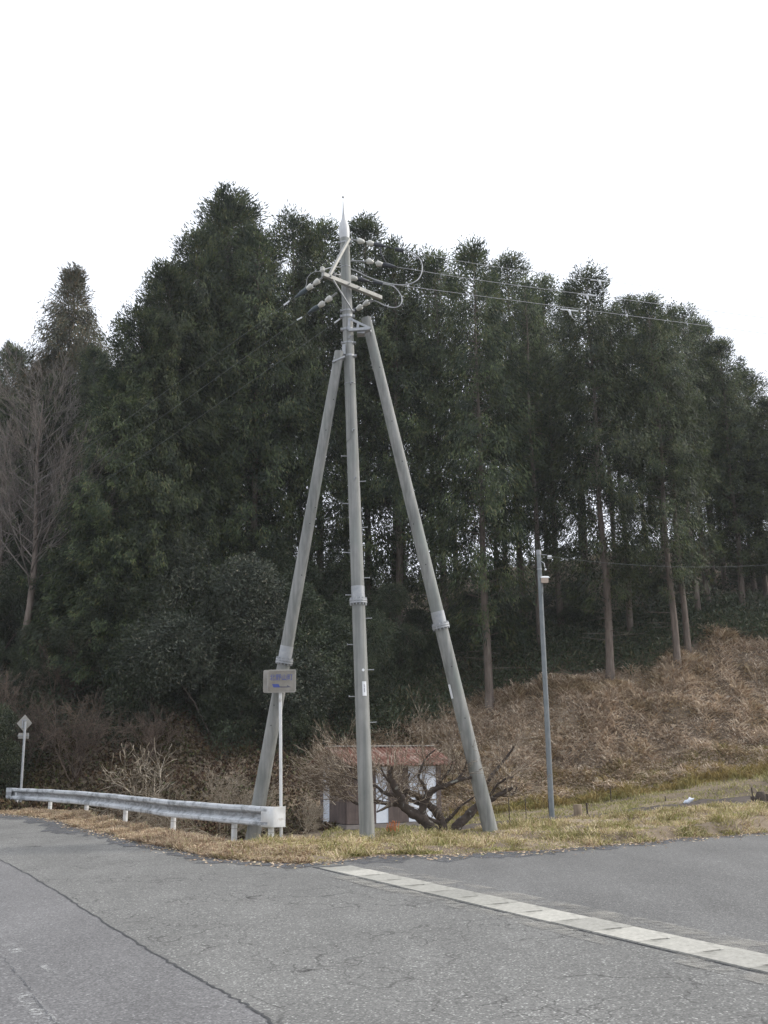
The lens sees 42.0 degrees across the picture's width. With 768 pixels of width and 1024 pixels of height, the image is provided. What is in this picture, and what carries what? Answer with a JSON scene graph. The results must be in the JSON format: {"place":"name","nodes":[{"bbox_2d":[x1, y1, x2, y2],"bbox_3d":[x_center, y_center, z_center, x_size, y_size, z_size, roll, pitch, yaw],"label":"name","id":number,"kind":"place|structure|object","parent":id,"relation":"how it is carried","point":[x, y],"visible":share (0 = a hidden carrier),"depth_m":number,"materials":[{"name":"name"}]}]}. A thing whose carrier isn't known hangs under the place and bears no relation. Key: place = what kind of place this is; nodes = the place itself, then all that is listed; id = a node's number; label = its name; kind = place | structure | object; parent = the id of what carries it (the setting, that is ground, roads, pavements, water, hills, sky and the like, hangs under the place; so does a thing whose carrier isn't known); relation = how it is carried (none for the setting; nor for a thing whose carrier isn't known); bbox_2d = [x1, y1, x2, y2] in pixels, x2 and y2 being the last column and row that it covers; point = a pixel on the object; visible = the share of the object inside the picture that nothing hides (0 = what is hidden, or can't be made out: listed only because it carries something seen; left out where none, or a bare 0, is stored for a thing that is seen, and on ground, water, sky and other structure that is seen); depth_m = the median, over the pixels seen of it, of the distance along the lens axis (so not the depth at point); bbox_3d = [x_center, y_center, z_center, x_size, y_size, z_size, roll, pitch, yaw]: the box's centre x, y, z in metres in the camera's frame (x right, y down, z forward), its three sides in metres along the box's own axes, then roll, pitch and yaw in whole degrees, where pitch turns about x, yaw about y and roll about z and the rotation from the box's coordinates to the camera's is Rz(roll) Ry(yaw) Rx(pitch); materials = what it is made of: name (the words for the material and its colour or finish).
{"place":"outdoors","nodes":[
{"label":"outdoors","id":0,"kind":"place"},
{"bbox_2d":[0,860,269,1023],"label":"old lane","id":1,"kind":"structure","parent":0,"point":[104,973],"depth_m":7.50,"materials":[{"name":"asphalt"}]},
{"bbox_2d":[0,859,273,1023],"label":"road seam","id":2,"kind":"object","parent":1,"relation":"on","point":[229,995],"visible":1,"depth_m":7.99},
{"bbox_2d":[0,814,767,1023],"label":"road","id":3,"kind":"structure","parent":0,"point":[293,945],"depth_m":8.39,"materials":[{"name":"asphalt"}]},
{"bbox_2d":[0,804,320,863],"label":"straw grass","id":4,"kind":"structure","parent":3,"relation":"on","point":[199,843],"depth_m":18.51,"materials":[{"name":"plant"}]},
{"bbox_2d":[0,814,767,867],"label":"road edge strip","id":5,"kind":"object","parent":3,"relation":"on","point":[34,820],"visible":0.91,"depth_m":16.64,"materials":[{"name":"concrete"}]},
{"bbox_2d":[313,865,767,974],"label":"drain channel","id":6,"kind":"object","parent":3,"relation":"in","point":[553,923],"visible":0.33,"depth_m":9.41,"materials":[{"name":"concrete"}]},
{"bbox_2d":[377,878,434,886],"bbox_3d":[0.274,4.721,12.688,0.504,0.050,0.612,7,-16,-27],"label":"drain cover","id":7,"kind":"object","parent":6,"relation":"on","point":[405,882],"visible":0.6,"depth_m":12.64,"materials":[{"name":"concrete"}]},
{"bbox_2d":[400,884,457,892],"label":"drain cover","id":8,"kind":"object","parent":6,"relation":"on","point":[428,887],"visible":0.58,"depth_m":12.16,"materials":[{"name":"concrete"}]},
{"bbox_2d":[424,889,486,898],"bbox_3d":[0.840,4.456,11.617,0.504,0.050,0.612,7,-15,-27],"label":"drain cover","id":9,"kind":"object","parent":6,"relation":"on","point":[453,893],"visible":0.68,"depth_m":11.60,"materials":[{"name":"concrete"}]},
{"bbox_2d":[452,895,519,905],"bbox_3d":[1.123,4.323,11.080,0.504,0.050,0.612,6,-15,-26],"label":"drain cover","id":10,"kind":"object","parent":6,"relation":"on","point":[483,900],"visible":0.68,"depth_m":11.04,"materials":[{"name":"concrete"}]},
{"bbox_2d":[481,902,552,913],"bbox_3d":[1.406,4.194,10.544,0.504,0.050,0.612,7,-15,-26],"label":"drain cover","id":11,"kind":"object","parent":6,"relation":"on","point":[515,907],"visible":0.63,"depth_m":10.53,"materials":[{"name":"concrete"}]},
{"bbox_2d":[514,909,589,922],"bbox_3d":[1.689,4.063,10.008,0.504,0.050,0.612,7,-15,-26],"label":"drain cover","id":12,"kind":"object","parent":6,"relation":"on","point":[551,915],"visible":0.63,"depth_m":10.00,"materials":[{"name":"concrete"}]},
{"bbox_2d":[551,917,633,931],"bbox_3d":[1.972,3.927,9.472,0.504,0.050,0.612,6,-15,-26],"label":"drain cover","id":13,"kind":"object","parent":6,"relation":"on","point":[590,924],"visible":0.68,"depth_m":9.44,"materials":[{"name":"concrete"}]},
{"bbox_2d":[592,927,681,942],"bbox_3d":[2.254,3.796,8.938,0.504,0.050,0.612,7,-15,-27],"label":"drain cover","id":14,"kind":"object","parent":6,"relation":"on","point":[635,934],"visible":0.68,"depth_m":8.90,"materials":[{"name":"concrete"}]},
{"bbox_2d":[638,937,732,954],"bbox_3d":[2.537,3.663,8.403,0.504,0.050,0.612,7,-16,-27],"label":"drain cover","id":15,"kind":"object","parent":6,"relation":"on","point":[685,945],"visible":0.66,"depth_m":8.38,"materials":[{"name":"concrete"}]},
{"bbox_2d":[690,948,767,968],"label":"drain cover","id":16,"kind":"object","parent":6,"relation":"on","point":[743,958],"visible":0.79,"depth_m":7.87,"materials":[{"name":"concrete"}]},
{"bbox_2d":[0,549,767,863],"bbox_3d":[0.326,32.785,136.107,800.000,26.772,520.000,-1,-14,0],"label":"ground","id":17,"kind":"structure","parent":0,"point":[710,825],"depth_m":39.85,"materials":[{"name":"plant"}]},
{"bbox_2d":[0,701,30,797],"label":"evergreen bush","id":18,"kind":"object","parent":17,"relation":"on","point":[12,747],"visible":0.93,"depth_m":34.73,"materials":[{"name":"green plant"}]},
{"bbox_2d":[0,338,33,562],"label":"conifer tree","id":19,"kind":"object","parent":17,"relation":"on","point":[12,349],"visible":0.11,"depth_m":74.16,"materials":[{"name":"green plant"}]},
{"bbox_2d":[0,661,46,749],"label":"leafless shrub","id":20,"kind":"object","parent":17,"relation":"on","point":[13,694],"visible":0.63,"depth_m":37.72,"materials":[{"name":"plant"}]},
{"bbox_2d":[17,715,31,801],"bbox_3d":[-11.553,8.009,31.825,0.490,3.068,0.109,-1,-14,0],"label":"warning sign","id":21,"kind":"object","parent":17,"relation":"on","point":[24,723],"visible":0.88,"depth_m":32.04,"materials":[{"name":"metal"}]},
{"bbox_2d":[0,623,52,701],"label":"evergreen bush","id":22,"kind":"object","parent":17,"relation":"on","point":[33,662],"visible":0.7,"depth_m":40.11,"materials":[{"name":"green plant"}]},
{"bbox_2d":[0,393,55,599],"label":"conifer tree","id":23,"kind":"object","parent":17,"relation":"on","point":[4,416],"visible":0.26,"depth_m":53.90,"materials":[{"name":"green plant"}]},
{"bbox_2d":[0,580,65,659],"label":"evergreen bush","id":24,"kind":"object","parent":17,"relation":"on","point":[3,602],"visible":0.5,"depth_m":42.71,"materials":[{"name":"green plant"}]},
{"bbox_2d":[12,360,57,544],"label":"conifer tree","id":25,"kind":"object","parent":17,"relation":"on","point":[36,377],"visible":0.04,"depth_m":65.44,"materials":[{"name":"green plant"}]},
{"bbox_2d":[0,401,74,588],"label":"conifer tree","id":26,"kind":"object","parent":17,"relation":"on","point":[27,546],"visible":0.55,"depth_m":44.59,"materials":[{"name":"green plant"}]},
{"bbox_2d":[0,548,76,655],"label":"evergreen bush","id":27,"kind":"object","parent":17,"relation":"on","point":[15,569],"visible":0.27,"depth_m":43.41,"materials":[{"name":"green plant"}]},
{"bbox_2d":[0,688,76,769],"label":"leafless shrub","id":28,"kind":"object","parent":17,"relation":"on","point":[39,727],"visible":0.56,"depth_m":37.29,"materials":[{"name":"plant"}]},
{"bbox_2d":[4,369,93,590],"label":"conifer tree","id":29,"kind":"object","parent":17,"relation":"on","point":[58,425],"visible":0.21,"depth_m":55.90,"materials":[{"name":"green plant"}]},
{"bbox_2d":[0,261,116,470],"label":"cedar tree","id":30,"kind":"object","parent":17,"relation":"on","point":[60,328],"visible":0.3,"depth_m":67.77,"materials":[{"name":"green plant"}]},
{"bbox_2d":[17,634,109,717],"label":"leafless shrub","id":31,"kind":"object","parent":17,"relation":"on","point":[58,676],"visible":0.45,"depth_m":39.82,"materials":[{"name":"plant"}]},
{"bbox_2d":[0,343,131,667],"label":"leafless tree","id":32,"kind":"object","parent":17,"relation":"on","point":[33,573],"visible":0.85,"depth_m":42.25,"materials":[{"name":"brown plant"}]},
{"bbox_2d":[40,607,113,699],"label":"evergreen bush","id":33,"kind":"object","parent":17,"relation":"on","point":[79,639],"visible":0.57,"depth_m":40.02,"materials":[{"name":"green plant"}]},
{"bbox_2d":[43,341,112,546],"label":"conifer tree","id":34,"kind":"object","parent":17,"relation":"on","point":[91,353],"visible":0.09,"depth_m":63.40,"materials":[{"name":"green plant"}]},
{"bbox_2d":[26,687,143,782],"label":"leafless shrub","id":35,"kind":"object","parent":17,"relation":"on","point":[81,740],"visible":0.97,"depth_m":36.37,"materials":[{"name":"plant"}]},
{"bbox_2d":[15,366,192,705],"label":"conifer tree","id":36,"kind":"object","parent":17,"relation":"on","point":[98,496],"visible":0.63,"depth_m":41.43,"materials":[{"name":"green plant"}]},
{"bbox_2d":[16,299,207,684],"bbox_3d":[-11.068,-1.023,43.910,7.618,18.080,7.376,-1,-14,0],"label":"conifer tree","id":37,"kind":"object","parent":17,"relation":"on","point":[136,317],"visible":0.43,"depth_m":42.69,"materials":[{"name":"green plant"}]},
{"bbox_2d":[65,554,167,670],"bbox_3d":[-11.271,4.466,42.381,5.180,6.118,5.106,-11,-17,36],"label":"evergreen bush","id":38,"kind":"object","parent":17,"relation":"on","point":[124,582],"visible":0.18,"depth_m":40.66,"materials":[{"name":"green plant"}]},
{"bbox_2d":[81,738,177,821],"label":"leafless shrub","id":39,"kind":"object","parent":17,"relation":"on","point":[139,771],"visible":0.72,"depth_m":34.12,"materials":[{"name":"plant"}]},
{"bbox_2d":[45,255,242,656],"bbox_3d":[-10.070,-2.243,45.413,7.990,20.529,9.523,-3,-14,10],"label":"conifer tree","id":40,"kind":"object","parent":17,"relation":"on","point":[156,286],"visible":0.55,"depth_m":44.71,"materials":[{"name":"green plant"}]},
{"bbox_2d":[103,698,187,764],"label":"leafless shrub","id":41,"kind":"object","parent":17,"relation":"on","point":[156,732],"visible":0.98,"depth_m":37.20,"materials":[{"name":"plant"}]},
{"bbox_2d":[6,788,285,841],"bbox_3d":[-6.803,7.709,25.222,0.752,1.133,16.975,9,-17,-34],"label":"guardrail","id":42,"kind":"object","parent":17,"relation":"on","point":[269,818],"visible":0.92,"depth_m":21.91,"materials":[{"name":"metal"}]},
{"bbox_2d":[129,775,208,837],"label":"leafless shrub","id":43,"kind":"object","parent":17,"relation":"on","point":[156,816],"visible":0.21,"depth_m":29.77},
{"bbox_2d":[89,577,255,722],"bbox_3d":[-8.402,5.658,39.997,6.673,6.269,4.108,2,-14,-12],"label":"evergreen bush","id":44,"kind":"object","parent":17,"relation":"on","point":[120,680],"visible":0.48,"depth_m":39.42,"materials":[{"name":"green plant"}]},
{"bbox_2d":[120,219,275,652],"bbox_3d":[-9.040,-3.625,47.073,7.737,22.476,7.991,-6,-15,22],"label":"conifer tree","id":45,"kind":"object","parent":17,"relation":"on","point":[194,239],"visible":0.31,"depth_m":46.40,"materials":[{"name":"green plant"}]},
{"bbox_2d":[0,620,399,778],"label":"thicket","id":46,"kind":"object","parent":17,"relation":"on","point":[227,731],"visible":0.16,"depth_m":39.51,"materials":[{"name":"brown plant"}]},
{"bbox_2d":[116,524,289,712],"bbox_3d":[-7.074,4.330,40.681,7.398,8.263,6.056,4,-14,-17],"label":"evergreen bush","id":47,"kind":"object","parent":17,"relation":"on","point":[201,642],"visible":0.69,"depth_m":39.12,"materials":[{"name":"green plant"}]},
{"bbox_2d":[137,619,271,743],"bbox_3d":[-6.929,6.880,39.291,5.639,5.298,3.471,4,-14,-18],"label":"evergreen bush","id":48,"kind":"object","parent":17,"relation":"on","point":[216,707],"visible":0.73,"depth_m":38.77,"materials":[{"name":"green plant"}]},
{"bbox_2d":[0,688,423,838],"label":"leaf litter","id":49,"kind":"object","parent":17,"relation":"on","point":[211,826],"visible":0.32,"depth_m":36.76,"materials":[{"name":"plant"}]},
{"bbox_2d":[153,752,286,839],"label":"leafless shrub","id":50,"kind":"object","parent":17,"relation":"on","point":[228,798],"visible":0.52,"depth_m":29.81,"materials":[{"name":"plant"}]},
{"bbox_2d":[165,179,324,619],"bbox_3d":[-7.772,-5.159,49.089,9.820,24.876,8.240,-7,-15,24],"label":"conifer tree","id":51,"kind":"object","parent":17,"relation":"on","point":[228,212],"visible":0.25,"depth_m":48.55,"materials":[{"name":"green plant"}]},
{"bbox_2d":[189,220,337,662],"bbox_3d":[-6.284,-3.457,47.968,7.214,22.926,7.578,-11,-17,38],"label":"conifer tree","id":52,"kind":"object","parent":17,"relation":"on","point":[258,244],"visible":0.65,"depth_m":47.22,"materials":[{"name":"green plant"}]},
{"bbox_2d":[195,551,341,734],"bbox_3d":[-4.799,5.640,40.928,5.579,7.612,6.815,5,-15,-23],"label":"evergreen bush","id":53,"kind":"object","parent":17,"relation":"on","point":[271,639],"visible":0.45,"depth_m":39.15,"materials":[{"name":"green plant"}]},
{"bbox_2d":[245,350,343,839],"bbox_3d":[-1.807,1.827,20.019,2.400,10.323,0.346,-9,-16,31],"label":"strut pole","id":54,"kind":"object","parent":17,"relation":"on","point":[284,659],"visible":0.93,"depth_m":19.94,"materials":[{"name":"concrete"}]},
{"bbox_2d":[246,645,343,746],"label":"evergreen bush","id":55,"kind":"object","parent":17,"relation":"on","point":[301,725],"visible":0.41,"depth_m":38.91,"materials":[{"name":"green plant"}]},
{"bbox_2d":[220,526,371,659],"bbox_3d":[-3.927,4.105,45.656,7.467,7.015,4.596,6,-15,-24],"label":"evergreen bush","id":56,"kind":"object","parent":17,"relation":"on","point":[315,576],"visible":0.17,"depth_m":45.72,"materials":[{"name":"green plant"}]},
{"bbox_2d":[225,199,372,567],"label":"conifer tree","id":57,"kind":"object","parent":17,"relation":"on","point":[294,224],"visible":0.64,"depth_m":48.00,"materials":[{"name":"green plant"}]},
{"bbox_2d":[283,789,341,837],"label":"leafless shrub","id":58,"kind":"object","parent":17,"relation":"on","point":[314,823],"visible":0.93,"depth_m":29.64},
{"bbox_2d":[245,581,400,724],"bbox_3d":[-2.268,6.050,41.228,6.814,6.402,4.195,6,-15,-27],"label":"evergreen bush","id":59,"kind":"object","parent":17,"relation":"on","point":[328,644],"visible":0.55,"depth_m":40.76,"materials":[{"name":"green plant"}]},
{"bbox_2d":[257,212,390,611],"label":"conifer tree","id":60,"kind":"object","parent":17,"relation":"on","point":[325,232],"visible":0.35,"depth_m":49.22,"materials":[{"name":"green plant"}]},
{"bbox_2d":[262,535,386,634],"bbox_3d":[-3.148,4.235,47.417,6.878,6.461,4.234,7,-16,-29],"label":"evergreen bush","id":61,"kind":"object","parent":17,"relation":"on","point":[340,548],"visible":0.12,"depth_m":47.46,"materials":[{"name":"green plant"}]},
{"bbox_2d":[322,196,381,839],"bbox_3d":[-0.684,-0.003,19.928,1.604,14.075,0.695,8,-16,-31],"label":"utility pole","id":62,"kind":"object","parent":17,"relation":"on","point":[358,601],"visible":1,"depth_m":19.74,"materials":[{"name":"concrete"}]},
{"bbox_2d":[325,640,384,711],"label":"evergreen bush","id":63,"kind":"object","parent":17,"relation":"on","point":[375,682],"visible":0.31,"depth_m":41.36,"materials":[{"name":"green plant"}]},
{"bbox_2d":[299,208,444,613],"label":"conifer tree","id":64,"kind":"object","parent":17,"relation":"on","point":[364,228],"visible":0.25,"depth_m":50.01,"materials":[{"name":"green plant"}]},
{"bbox_2d":[323,582,428,680],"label":"evergreen bush","id":65,"kind":"object","parent":17,"relation":"on","point":[401,647],"visible":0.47,"depth_m":45.59,"materials":[{"name":"green plant"}]},
{"bbox_2d":[308,745,455,829],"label":"shed","id":66,"kind":"structure","parent":17,"relation":"on","point":[344,815],"depth_m":33.10,"materials":[{"name":"white wood"}]},
{"bbox_2d":[2,813,767,868],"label":"fallen leaves","id":67,"kind":"object","parent":17,"relation":"on","point":[434,857],"visible":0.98,"depth_m":16.83,"materials":[{"name":"plant"}]},
{"bbox_2d":[321,234,475,671],"bbox_3d":[0.609,-3.143,49.544,7.937,23.235,7.847,5,-15,-23],"label":"conifer tree","id":68,"kind":"object","parent":17,"relation":"on","point":[399,570],"visible":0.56,"depth_m":49.11,"materials":[{"name":"green plant"}]},
{"bbox_2d":[285,684,550,832],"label":"bare fruit tree","id":69,"kind":"object","parent":17,"relation":"on","point":[400,792],"visible":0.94,"depth_m":20.15,"materials":[{"name":"brown plant"}]},
{"bbox_2d":[361,316,497,831],"bbox_3d":[0.945,1.363,20.461,2.982,11.079,0.358,5,-15,-23],"label":"strut pole","id":70,"kind":"object","parent":17,"relation":"on","point":[440,625],"visible":0.95,"depth_m":20.29,"materials":[{"name":"concrete"}]},
{"bbox_2d":[402,606,461,671],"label":"evergreen bush","id":71,"kind":"object","parent":17,"relation":"on","point":[415,616],"visible":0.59,"depth_m":46.80,"materials":[{"name":"green plant"}]},
{"bbox_2d":[377,243,515,657],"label":"conifer tree","id":72,"kind":"object","parent":17,"relation":"on","point":[437,265],"visible":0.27,"depth_m":49.96,"materials":[{"name":"green plant"}]},
{"bbox_2d":[440,591,481,638],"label":"evergreen bush","id":73,"kind":"object","parent":17,"relation":"on","point":[465,605],"visible":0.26,"depth_m":50.64,"materials":[{"name":"green plant"}]},
{"bbox_2d":[412,231,557,713],"bbox_3d":[4.593,-2.109,46.325,6.893,23.647,7.679,4,-14,-17],"label":"conifer tree","id":74,"kind":"object","parent":17,"relation":"on","point":[489,506],"visible":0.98,"depth_m":46.17,"materials":[{"name":"green plant"}]},
{"bbox_2d":[214,798,767,862],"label":"verge grass","id":75,"kind":"structure","parent":17,"relation":"on","point":[466,843],"depth_m":18.41,"materials":[{"name":"plant"}]},
{"bbox_2d":[263,669,295,837],"bbox_3d":[-2.009,4.566,19.023,0.665,3.112,0.189,-2,-14,4],"label":"direction sign","id":76,"kind":"object","parent":75,"relation":"on","point":[280,682],"visible":0.99,"depth_m":19.22,"materials":[{"name":"metal"}]},
{"bbox_2d":[255,529,767,690],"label":"undergrowth","id":77,"kind":"object","parent":17,"relation":"on","point":[750,599],"visible":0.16,"depth_m":49.90,"materials":[{"name":"green plant"}]},
{"bbox_2d":[329,825,712,859],"bbox_3d":[2.776,5.714,17.392,8.408,0.235,1.012,6,-15,-25],"label":"moss fringe","id":78,"kind":"object","parent":17,"relation":"on","point":[689,833],"visible":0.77,"depth_m":16.74,"materials":[{"name":"green plant"}]},
{"bbox_2d":[462,247,587,622],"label":"conifer tree","id":79,"kind":"object","parent":17,"relation":"on","point":[506,263],"visible":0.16,"depth_m":55.02,"materials":[{"name":"green plant"}]},
{"bbox_2d":[485,268,570,646],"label":"conifer tree","id":80,"kind":"object","parent":17,"relation":"on","point":[537,314],"visible":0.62,"depth_m":50.38,"materials":[{"name":"green plant"}]},
{"bbox_2d":[313,623,767,817],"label":"dry grass","id":81,"kind":"structure","parent":17,"relation":"on","point":[623,688],"depth_m":42.00,"materials":[{"name":"plant"}]},
{"bbox_2d":[317,769,767,838],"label":"field grass","id":82,"kind":"structure","parent":17,"relation":"on","point":[401,826],"depth_m":33.61,"materials":[{"name":"plant"}]},
{"bbox_2d":[333,595,767,739],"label":"bamboo grass","id":83,"kind":"structure","parent":17,"relation":"on","point":[710,617],"depth_m":46.08,"materials":[{"name":"green plant"}]},
{"bbox_2d":[487,270,613,628],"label":"conifer tree","id":84,"kind":"object","parent":17,"relation":"on","point":[548,298],"visible":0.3,"depth_m":52.38,"materials":[{"name":"green plant"}]},
{"bbox_2d":[530,581,587,623],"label":"evergreen bush","id":85,"kind":"object","parent":17,"relation":"on","point":[549,612],"visible":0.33,"depth_m":52.16,"materials":[{"name":"green plant"}]},
{"bbox_2d":[441,742,767,817],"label":"olive grass","id":86,"kind":"structure","parent":17,"relation":"on","point":[595,796],"depth_m":37.58,"materials":[{"name":"plant"}]},
{"bbox_2d":[530,255,682,679],"bbox_3d":[10.215,-2.092,46.884,7.000,21.003,6.663,-6,-15,22],"label":"conifer tree","id":87,"kind":"object","parent":17,"relation":"on","point":[596,470],"visible":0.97,"depth_m":46.45,"materials":[{"name":"green plant"}]},
{"bbox_2d":[583,300,655,638],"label":"conifer tree","id":88,"kind":"object","parent":17,"relation":"on","point":[629,620],"visible":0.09,"depth_m":49.89,"materials":[{"name":"green plant"}]},
{"bbox_2d":[601,291,671,575],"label":"conifer tree","id":89,"kind":"object","parent":17,"relation":"on","point":[624,302],"visible":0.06,"depth_m":60.62,"materials":[{"name":"green plant"}]},
{"bbox_2d":[601,289,725,668],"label":"conifer tree","id":90,"kind":"object","parent":17,"relation":"on","point":[654,359],"visible":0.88,"depth_m":46.34,"materials":[{"name":"green plant"}]},
{"bbox_2d":[630,314,724,653],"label":"conifer tree","id":91,"kind":"object","parent":17,"relation":"on","point":[686,633],"visible":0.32,"depth_m":47.17,"materials":[{"name":"green plant"}]},
{"bbox_2d":[649,297,734,616],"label":"conifer tree","id":92,"kind":"object","parent":17,"relation":"on","point":[696,593],"visible":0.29,"depth_m":51.16,"materials":[{"name":"green plant"}]},
{"bbox_2d":[637,302,765,606],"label":"conifer tree","id":93,"kind":"object","parent":17,"relation":"on","point":[714,380],"visible":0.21,"depth_m":51.82,"materials":[{"name":"green plant"}]},
{"bbox_2d":[680,314,738,589],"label":"conifer tree","id":94,"kind":"object","parent":17,"relation":"on","point":[708,342],"visible":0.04,"depth_m":58.72,"materials":[{"name":"green plant"}]},
{"bbox_2d":[679,334,767,608],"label":"conifer tree","id":95,"kind":"object","parent":17,"relation":"on","point":[725,418],"visible":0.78,"depth_m":50.75,"materials":[{"name":"green plant"}]},
{"bbox_2d":[706,366,767,606],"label":"conifer tree","id":96,"kind":"object","parent":17,"relation":"on","point":[760,382],"visible":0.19,"depth_m":52.76,"materials":[{"name":"green plant"}]},
{"bbox_2d":[711,395,767,578],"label":"conifer tree","id":97,"kind":"object","parent":17,"relation":"on","point":[763,403],"visible":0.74,"depth_m":50.58,"materials":[{"name":"green plant"}]},
{"bbox_2d":[0,0,767,581],"label":"sky","id":98,"kind":"structure","parent":0,"point":[631,136],"materials":[{"name":"white"}]},
{"bbox_2d":[335,832,767,953],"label":"side road","id":99,"kind":"structure","parent":0,"point":[711,890],"depth_m":12.68,"materials":[{"name":"asphalt"}]},
{"bbox_2d":[462,795,750,829],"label":"tilled soil","id":100,"kind":"structure","parent":0,"point":[742,799],"depth_m":31.14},
{"bbox_2d":[536,550,554,820],"bbox_3d":[5.085,5.319,30.547,0.483,8.488,0.270,-1,-14,0],"label":"lamp pole","id":101,"kind":"object","parent":100,"relation":"on","point":[542,579],"visible":0.94,"depth_m":30.54,"materials":[{"name":"metal"}]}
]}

